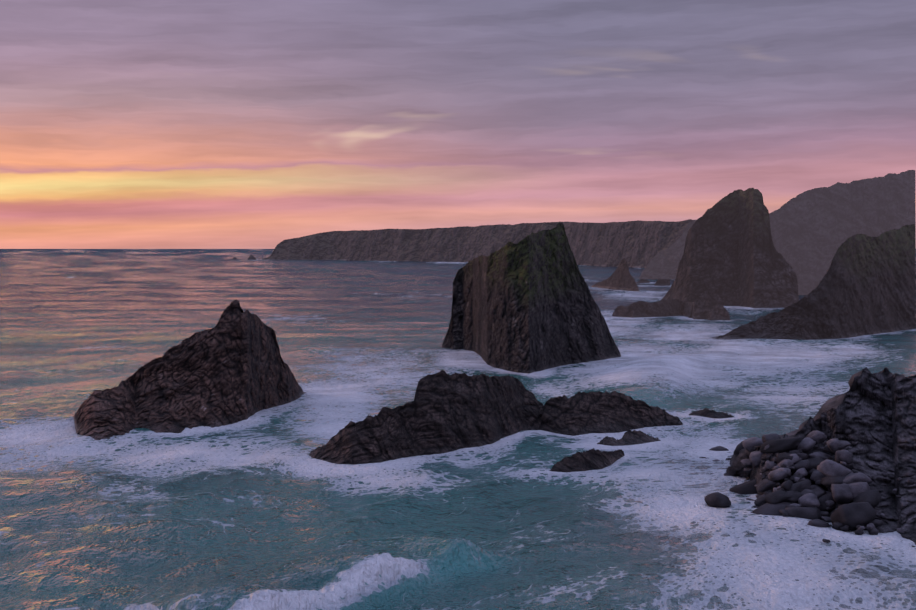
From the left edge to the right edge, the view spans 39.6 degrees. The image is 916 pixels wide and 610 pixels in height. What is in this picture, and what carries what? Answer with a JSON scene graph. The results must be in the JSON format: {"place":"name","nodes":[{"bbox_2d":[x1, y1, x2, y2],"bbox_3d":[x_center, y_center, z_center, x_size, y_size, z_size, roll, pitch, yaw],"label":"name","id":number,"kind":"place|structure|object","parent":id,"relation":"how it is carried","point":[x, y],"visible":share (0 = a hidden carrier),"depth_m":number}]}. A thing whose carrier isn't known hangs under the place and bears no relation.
{"place":"outdoors","nodes":[
{"label":"outdoors","id":0,"kind":"place"},
{"bbox_2d":[0,249,915,609],"bbox_3d":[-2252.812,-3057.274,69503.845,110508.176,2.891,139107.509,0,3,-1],"label":"sea","id":1,"kind":"structure","parent":0,"point":[260,511],"depth_m":117.84},
{"bbox_2d":[74,299,305,439],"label":"stack","id":2,"kind":"object","parent":1,"relation":"in","point":[231,367],"visible":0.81,"depth_m":155.91},
{"bbox_2d":[247,255,255,259],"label":"skerry","id":3,"kind":"structure","parent":1,"relation":"in","point":[251,257],"depth_m":2409.46},
{"bbox_2d":[309,370,543,464],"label":"rock","id":4,"kind":"object","parent":1,"relation":"in","point":[443,412],"visible":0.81,"depth_m":132.61},
{"bbox_2d":[442,223,620,373],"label":"stack","id":5,"kind":"object","parent":1,"relation":"in","point":[527,304],"visible":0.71,"depth_m":231.41},
{"bbox_2d":[550,448,624,471],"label":"rock","id":6,"kind":"object","parent":1,"relation":"in","point":[593,459],"visible":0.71,"depth_m":122.07},
{"bbox_2d":[540,391,682,435],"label":"rock","id":7,"kind":"object","parent":1,"relation":"in","point":[579,413],"visible":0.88,"depth_m":148.51},
{"bbox_2d":[592,258,638,291],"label":"stack","id":8,"kind":"object","parent":1,"relation":"in","point":[620,278],"visible":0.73,"depth_m":655.40},
{"bbox_2d":[597,429,660,445],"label":"rock","id":9,"kind":"object","parent":1,"relation":"in","point":[630,437],"visible":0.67,"depth_m":138.47},
{"bbox_2d":[636,279,649,282],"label":"rock","id":10,"kind":"object","parent":1,"relation":"in","point":[643,281],"visible":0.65,"depth_m":786.98},
{"bbox_2d":[654,279,669,285],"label":"rock","id":11,"kind":"object","parent":1,"relation":"in","point":[662,282],"visible":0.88,"depth_m":730.46},
{"bbox_2d":[612,299,729,319],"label":"rock","id":12,"kind":"object","parent":1,"relation":"in","point":[704,309],"visible":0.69,"depth_m":389.93},
{"bbox_2d":[689,408,733,418],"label":"rock","id":13,"kind":"object","parent":1,"relation":"in","point":[706,412],"visible":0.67,"depth_m":159.55},
{"bbox_2d":[661,188,798,307],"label":"stack","id":14,"kind":"object","parent":1,"relation":"in","point":[731,256],"visible":0.71,"depth_m":466.32},
{"bbox_2d":[678,430,914,542],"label":"boulders","id":15,"kind":"object","parent":1,"relation":"in","point":[802,497],"visible":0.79,"depth_m":100.85},
{"bbox_2d":[709,224,915,339],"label":"rock","id":16,"kind":"object","parent":1,"relation":"in","point":[866,285],"visible":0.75,"depth_m":312.76},
{"bbox_2d":[726,367,915,546],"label":"shore rocks","id":17,"kind":"object","parent":1,"relation":"in","point":[869,416],"visible":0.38,"depth_m":107.64},
{"bbox_2d":[0,0,915,248],"label":"sky","id":18,"kind":"structure","parent":0,"point":[125,124]},
{"bbox_2d":[262,219,692,267],"bbox_3d":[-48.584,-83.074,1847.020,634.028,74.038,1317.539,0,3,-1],"label":"headland","id":19,"kind":"structure","parent":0,"point":[638,244],"depth_m":1991.06},
{"bbox_2d":[639,213,769,279],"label":"cliff","id":20,"kind":"structure","parent":0,"point":[663,264],"depth_m":882.44},
{"bbox_2d":[769,170,915,294],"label":"cliff","id":21,"kind":"structure","parent":0,"point":[813,230],"depth_m":590.19}
]}

